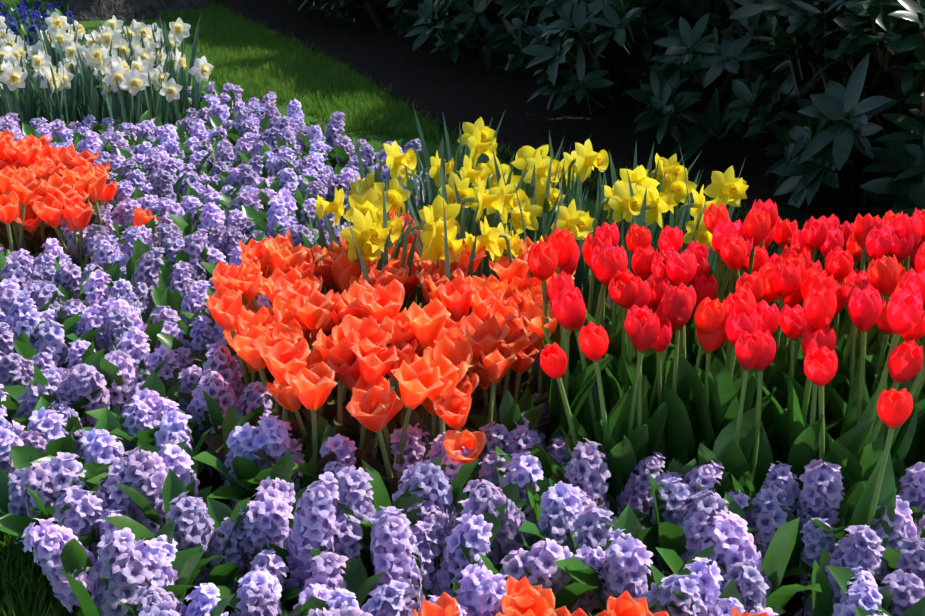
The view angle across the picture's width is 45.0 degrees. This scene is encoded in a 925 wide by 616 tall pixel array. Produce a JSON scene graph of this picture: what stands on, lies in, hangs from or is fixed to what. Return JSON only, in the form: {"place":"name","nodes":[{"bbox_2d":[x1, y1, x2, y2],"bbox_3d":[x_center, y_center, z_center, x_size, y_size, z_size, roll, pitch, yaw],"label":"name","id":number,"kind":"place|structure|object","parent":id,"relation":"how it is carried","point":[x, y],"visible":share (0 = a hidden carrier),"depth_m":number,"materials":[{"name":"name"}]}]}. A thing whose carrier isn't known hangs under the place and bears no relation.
{"place":"outdoors","nodes":[
{"label":"outdoors","id":0,"kind":"place"},
{"bbox_2d":[0,530,78,615],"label":"lawn","id":1,"kind":"structure","parent":0,"point":[33,595],"depth_m":1.70,"materials":[{"name":"green plant"}]},
{"bbox_2d":[198,472,374,575],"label":"bed soil","id":2,"kind":"structure","parent":0,"point":[205,479],"depth_m":2.01,"materials":[{"name":"brown soil"}]},
{"bbox_2d":[174,206,574,528],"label":"orange tulips","id":3,"kind":"object","parent":2,"relation":"on","point":[371,371],"visible":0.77,"depth_m":1.92,"materials":[{"name":"orange plant"}]},
{"bbox_2d":[1,5,740,613],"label":"lawn","id":4,"kind":"structure","parent":0,"point":[433,145],"depth_m":4.71,"materials":[{"name":"green plant"}]},
{"bbox_2d":[0,0,72,46],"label":"flowers","id":5,"kind":"object","parent":4,"relation":"on","point":[23,14],"visible":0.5,"depth_m":6.68,"materials":[{"name":"blue plant"}]},
{"bbox_2d":[40,0,218,21],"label":"path","id":6,"kind":"structure","parent":4,"relation":"on","point":[93,10],"depth_m":7.87,"materials":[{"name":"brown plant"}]},
{"bbox_2d":[215,0,915,284],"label":"ground mulch","id":7,"kind":"object","parent":4,"relation":"on","point":[440,83],"visible":0.2,"depth_m":4.96,"materials":[{"name":"brown soil"}]},
{"bbox_2d":[288,0,924,219],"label":"shrubs","id":8,"kind":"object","parent":4,"relation":"on","point":[564,45],"depth_m":3.85,"materials":[{"name":"green plant"}]},
{"bbox_2d":[364,0,924,140],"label":"rhododendron branches","id":9,"kind":"object","parent":4,"relation":"on","point":[739,126],"visible":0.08,"depth_m":4.52,"materials":[{"name":"green plant"}]},
{"bbox_2d":[0,532,802,615],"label":"bed soil","id":10,"kind":"structure","parent":0,"point":[793,606],"depth_m":1.70,"materials":[{"name":"brown soil"}]},
{"bbox_2d":[0,81,924,615],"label":"hyacinths","id":11,"kind":"object","parent":10,"relation":"on","point":[108,455],"visible":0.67,"depth_m":1.67,"materials":[{"name":"purple plant"}]},
{"bbox_2d":[844,388,912,558],"bbox_3d":[0.565,0.290,1.574,0.077,0.410,0.088,0,22,-1],"label":"red tulip","id":12,"kind":"object","parent":10,"relation":"on","point":[894,408],"visible":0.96,"depth_m":1.55,"materials":[{"name":"plant"}]},
{"bbox_2d":[0,0,904,283],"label":"lawn","id":13,"kind":"structure","parent":0,"point":[216,30],"depth_m":5.69,"materials":[{"name":"green plant"}]},
{"bbox_2d":[582,275,655,330],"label":"bed soil","id":14,"kind":"structure","parent":0,"point":[608,305],"depth_m":2.83,"materials":[{"name":"brown soil"}]},
{"bbox_2d":[303,106,748,327],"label":"yellow daffodils","id":15,"kind":"object","parent":14,"relation":"on","point":[496,197],"visible":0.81,"depth_m":2.42,"materials":[{"name":"yellow plant"}]},
{"bbox_2d":[643,542,800,597],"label":"bed soil","id":16,"kind":"structure","parent":0,"point":[790,580],"depth_m":1.75,"materials":[{"name":"brown soil"}]},
{"bbox_2d":[527,199,924,516],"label":"red tulips","id":17,"kind":"object","parent":16,"relation":"on","point":[796,356],"visible":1,"depth_m":1.80,"materials":[{"name":"red plant"}]},
{"label":"bed soil","id":18,"kind":"structure","parent":0,"visible":0},
{"bbox_2d":[0,6,213,135],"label":"white daffodils","id":19,"kind":"object","parent":18,"relation":"on","point":[58,70],"visible":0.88,"depth_m":4.14,"materials":[{"name":"white plant"}]},
{"label":"bed soil","id":20,"kind":"structure","parent":0,"visible":0},
{"bbox_2d":[412,575,768,615],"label":"orange tulips","id":21,"kind":"object","parent":20,"relation":"on","point":[523,597],"visible":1,"depth_m":1.31,"materials":[{"name":"orange plant"}]},
{"label":"bed soil","id":22,"kind":"structure","parent":0,"visible":0},
{"bbox_2d":[0,129,155,273],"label":"orange tulips","id":23,"kind":"object","parent":22,"relation":"on","point":[45,187],"visible":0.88,"depth_m":2.78,"materials":[{"name":"orange plant"}]}
]}

